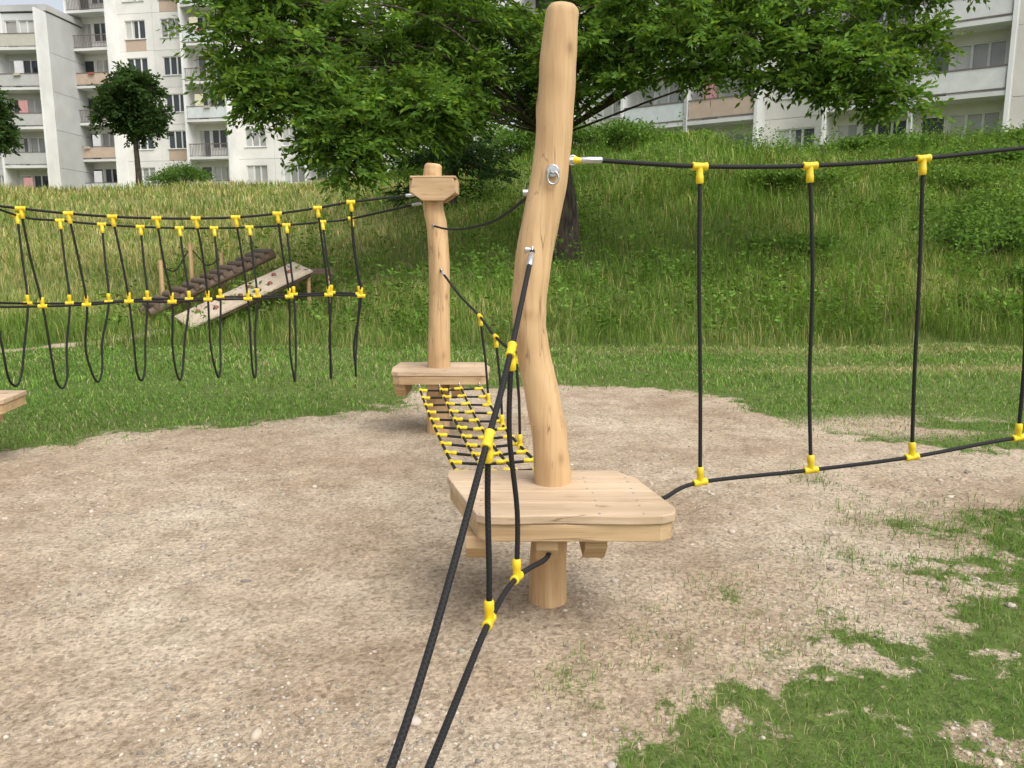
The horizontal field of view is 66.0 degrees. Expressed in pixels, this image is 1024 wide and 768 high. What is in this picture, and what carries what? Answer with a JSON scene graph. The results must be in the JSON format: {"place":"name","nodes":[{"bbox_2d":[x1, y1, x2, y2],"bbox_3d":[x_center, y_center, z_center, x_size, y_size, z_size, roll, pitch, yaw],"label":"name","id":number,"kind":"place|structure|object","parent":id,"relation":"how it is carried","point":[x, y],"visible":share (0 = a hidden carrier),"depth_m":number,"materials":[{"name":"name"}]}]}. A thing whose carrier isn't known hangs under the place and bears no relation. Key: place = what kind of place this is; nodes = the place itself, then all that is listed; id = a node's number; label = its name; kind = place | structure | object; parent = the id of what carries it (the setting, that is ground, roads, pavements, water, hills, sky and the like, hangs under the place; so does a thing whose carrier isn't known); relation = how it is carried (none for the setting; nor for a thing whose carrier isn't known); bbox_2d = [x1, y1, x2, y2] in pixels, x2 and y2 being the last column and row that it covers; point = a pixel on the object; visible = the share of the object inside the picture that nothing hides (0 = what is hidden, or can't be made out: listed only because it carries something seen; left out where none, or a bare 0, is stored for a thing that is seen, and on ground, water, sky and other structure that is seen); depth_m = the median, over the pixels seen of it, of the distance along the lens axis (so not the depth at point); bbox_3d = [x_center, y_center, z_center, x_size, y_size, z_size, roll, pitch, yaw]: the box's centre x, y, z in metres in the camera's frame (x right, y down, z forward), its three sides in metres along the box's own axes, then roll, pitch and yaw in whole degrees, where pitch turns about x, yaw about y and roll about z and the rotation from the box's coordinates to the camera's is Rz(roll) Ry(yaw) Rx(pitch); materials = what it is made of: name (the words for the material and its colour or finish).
{"place":"outdoors","nodes":[
{"label":"outdoors","id":0,"kind":"place"},
{"bbox_2d":[0,0,515,150],"label":"sky","id":1,"kind":"structure","parent":0,"point":[57,4],"materials":[{"name":"white"}]},
{"bbox_2d":[0,142,1023,767],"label":"ground","id":2,"kind":"structure","parent":0,"point":[84,664],"depth_m":3.90,"materials":[{"name":"soil"}]},
{"bbox_2d":[0,85,24,157],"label":"round linden tree","id":3,"kind":"object","parent":2,"relation":"on","point":[10,136],"visible":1,"depth_m":46.83,"materials":[{"name":"green plant"}]},
{"bbox_2d":[0,390,26,421],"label":"climbing post with platform","id":4,"kind":"object","parent":2,"relation":"on","point":[10,400],"visible":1,"depth_m":5.96,"materials":[{"name":"brown wood"}]},
{"bbox_2d":[0,193,422,388],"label":"hanging loop rope bridge","id":5,"kind":"structure","parent":4,"relation":"attached to","point":[220,297],"depth_m":6.60,"materials":[{"name":"black fabric"}]},
{"bbox_2d":[0,32,46,190],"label":"balcony railings","id":6,"kind":"object","parent":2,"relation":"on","point":[19,77],"visible":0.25,"depth_m":58.32,"materials":[{"name":"paint"}]},
{"bbox_2d":[1,12,79,27],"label":"roof","id":7,"kind":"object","parent":2,"relation":"on","point":[46,12],"visible":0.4,"depth_m":59.48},
{"bbox_2d":[0,4,83,189],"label":"trim and slabs","id":8,"kind":"structure","parent":7,"relation":"on","point":[45,91],"depth_m":58.88,"materials":[{"name":"white concrete"}]},
{"bbox_2d":[0,21,48,189],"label":"windows","id":9,"kind":"structure","parent":8,"relation":"attached to","point":[11,27],"depth_m":59.83,"materials":[{"name":"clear glass"}]},
{"bbox_2d":[0,13,94,190],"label":"facade panels","id":10,"kind":"object","parent":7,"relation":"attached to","point":[67,64],"visible":0.49,"depth_m":60.81,"materials":[{"name":"white concrete"}]},
{"bbox_2d":[83,59,177,187],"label":"round linden tree","id":11,"kind":"object","parent":2,"relation":"on","point":[130,109],"visible":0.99,"depth_m":46.18,"materials":[{"name":"green plant"}]},
{"bbox_2d":[141,160,215,186],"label":"shrub","id":12,"kind":"object","parent":2,"relation":"on","point":[185,174],"visible":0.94,"depth_m":46.88,"materials":[{"name":"green plant"}]},
{"bbox_2d":[138,243,333,331],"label":"climbing ramp","id":13,"kind":"structure","parent":2,"relation":"on","point":[273,280],"depth_m":15.38,"materials":[{"name":"brown wood"}]},
{"bbox_2d":[377,146,488,185],"bbox_3d":[-3.328,-8.873,31.948,4.884,1.901,4.440,3,10,16],"label":"shrub","id":14,"kind":"object","parent":2,"relation":"on","point":[408,172],"visible":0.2,"depth_m":31.81,"materials":[{"name":"green plant"}]},
{"bbox_2d":[391,163,489,434],"bbox_3d":[-0.615,-0.517,6.812,0.850,2.695,0.627,0,9,0],"label":"climbing post with platform","id":15,"kind":"object","parent":2,"relation":"on","point":[432,188],"visible":0.88,"depth_m":6.65,"materials":[{"name":"brown wood"}]},
{"bbox_2d":[382,0,521,209],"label":"tree","id":16,"kind":"object","parent":2,"relation":"on","point":[468,161],"visible":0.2,"depth_m":24.05,"materials":[{"name":"green plant"}]},
{"bbox_2d":[472,122,535,162],"bbox_3d":[0.327,-9.635,31.057,5.242,1.849,5.479,0,9,0],"label":"shrub","id":17,"kind":"object","parent":2,"relation":"on","point":[510,141],"visible":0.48,"depth_m":30.52,"materials":[{"name":"green plant"}]},
{"bbox_2d":[0,112,1023,349],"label":"meadow grass","id":18,"kind":"structure","parent":2,"relation":"on","point":[15,325],"depth_m":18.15,"materials":[{"name":"green plant"}]},
{"bbox_2d":[447,1,675,607],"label":"climbing post with platform","id":19,"kind":"object","parent":2,"relation":"on","point":[593,513],"visible":0.89,"depth_m":3.22,"materials":[{"name":"brown wood"}]},
{"bbox_2d":[386,246,550,767],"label":"two rope bridge","id":20,"kind":"structure","parent":19,"relation":"attached to","point":[491,608],"depth_m":2.39,"materials":[{"name":"black fabric"}]},
{"bbox_2d":[418,196,533,469],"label":"rope net bridge","id":21,"kind":"structure","parent":19,"relation":"attached to","point":[518,443],"depth_m":5.23,"materials":[{"name":"black fabric"}]},
{"bbox_2d":[569,146,1023,499],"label":"two rope bridge","id":22,"kind":"structure","parent":19,"relation":"attached to","point":[811,167],"depth_m":3.51,"materials":[{"name":"black fabric"}]},
{"bbox_2d":[156,0,989,262],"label":"ash tree","id":23,"kind":"object","parent":2,"relation":"on","point":[365,117],"visible":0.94,"depth_m":14.76,"materials":[{"name":"green plant"}]},
{"bbox_2d":[572,115,673,147],"bbox_3d":[3.660,-9.193,28.995,4.876,1.036,4.522,7,12,37],"label":"shrub","id":24,"kind":"object","parent":2,"relation":"on","point":[617,127],"visible":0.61,"depth_m":27.73,"materials":[{"name":"green plant"}]},
{"bbox_2d":[623,127,725,147],"bbox_3d":[5.963,-8.909,28.817,4.701,0.818,3.436,0,9,0],"label":"shrub","id":25,"kind":"object","parent":2,"relation":"on","point":[694,132],"visible":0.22,"depth_m":27.82,"materials":[{"name":"green plant"}]},
{"bbox_2d":[717,162,874,187],"bbox_3d":[7.642,-5.580,21.251,3.242,0.781,3.624,-5,10,-26],"label":"shrub","id":26,"kind":"object","parent":2,"relation":"on","point":[796,174],"visible":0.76,"depth_m":20.89,"materials":[{"name":"green plant"}]},
{"bbox_2d":[734,230,859,254],"bbox_3d":[6.194,-3.119,17.586,2.658,0.643,2.661,0,9,0],"label":"shrub","id":27,"kind":"object","parent":2,"relation":"on","point":[797,239],"visible":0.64,"depth_m":16.98,"materials":[{"name":"green plant"}]},
{"bbox_2d":[809,128,961,153],"bbox_3d":[12.679,-8.241,27.158,4.935,0.726,4.800,0,9,0],"label":"shrub","id":28,"kind":"object","parent":2,"relation":"on","point":[902,136],"visible":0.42,"depth_m":26.04,"materials":[{"name":"green plant"}]},
{"bbox_2d":[884,158,1023,188],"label":"shrub","id":29,"kind":"object","parent":2,"relation":"on","point":[964,174],"visible":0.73,"depth_m":21.22,"materials":[{"name":"green plant"}]},
{"bbox_2d":[891,200,1023,259],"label":"shrub","id":30,"kind":"object","parent":2,"relation":"on","point":[990,229],"visible":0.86,"depth_m":16.64,"materials":[{"name":"green plant"}]},
{"bbox_2d":[919,136,1023,165],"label":"shrub","id":31,"kind":"object","parent":2,"relation":"on","point":[1002,155],"visible":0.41,"depth_m":23.40,"materials":[{"name":"green plant"}]},
{"bbox_2d":[937,285,1022,317],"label":"shrub","id":32,"kind":"object","parent":2,"relation":"on","point":[979,297],"visible":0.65,"depth_m":14.23,"materials":[{"name":"green plant"}]},
{"bbox_2d":[937,167,1023,228],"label":"shrub","id":33,"kind":"object","parent":2,"relation":"on","point":[1009,197],"visible":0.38,"depth_m":18.71,"materials":[{"name":"green plant"}]},
{"bbox_2d":[961,123,1023,144],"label":"shrub","id":34,"kind":"object","parent":2,"relation":"on","point":[1013,131],"visible":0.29,"depth_m":26.19,"materials":[{"name":"green plant"}]},
{"bbox_2d":[993,258,1023,295],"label":"shrub","id":35,"kind":"object","parent":2,"relation":"on","point":[1020,271],"visible":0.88,"depth_m":15.45,"materials":[{"name":"green plant"}]},
{"bbox_2d":[0,342,1023,767],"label":"lawn grass","id":36,"kind":"structure","parent":0,"point":[878,352],"depth_m":8.45,"materials":[{"name":"green plant"}]},
{"bbox_2d":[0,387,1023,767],"bbox_3d":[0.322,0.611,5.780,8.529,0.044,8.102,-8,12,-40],"label":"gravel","id":37,"kind":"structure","parent":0,"point":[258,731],"depth_m":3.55,"materials":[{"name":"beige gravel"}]},
{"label":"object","id":38,"kind":"object","parent":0,"visible":0},
{"bbox_2d":[63,0,477,189],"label":"trim and slabs","id":39,"kind":"structure","parent":38,"relation":"on","point":[108,12],"depth_m":61.65,"materials":[{"name":"white concrete"}]},
{"bbox_2d":[66,0,467,189],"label":"balcony railings","id":40,"kind":"object","parent":39,"relation":"on","point":[96,150],"visible":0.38,"depth_m":61.34,"materials":[{"name":"paint"}]},
{"bbox_2d":[80,0,473,184],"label":"windows","id":41,"kind":"structure","parent":39,"relation":"attached to","point":[205,135],"depth_m":62.36,"materials":[{"name":"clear glass"}]},
{"bbox_2d":[76,0,506,187],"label":"facade panels","id":42,"kind":"object","parent":38,"relation":"attached to","point":[152,49],"visible":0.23,"depth_m":62.01,"materials":[{"name":"white concrete"}]},
{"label":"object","id":43,"kind":"object","parent":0,"visible":0},
{"bbox_2d":[519,0,1012,130],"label":"balcony railings","id":44,"kind":"object","parent":43,"relation":"attached to","point":[987,78],"visible":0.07,"depth_m":32.67,"materials":[{"name":"paint"}]},
{"bbox_2d":[516,0,1020,151],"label":"trim and slabs","id":45,"kind":"structure","parent":43,"relation":"on","point":[977,26],"depth_m":34.00,"materials":[{"name":"white concrete"}]},
{"bbox_2d":[536,0,1005,152],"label":"windows","id":46,"kind":"structure","parent":45,"relation":"attached to","point":[980,55],"depth_m":34.30,"materials":[{"name":"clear glass"}]},
{"bbox_2d":[531,0,1023,153],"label":"facade panels","id":47,"kind":"object","parent":43,"relation":"attached to","point":[777,115],"visible":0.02,"depth_m":33.95,"materials":[{"name":"grey concrete"}]}
]}

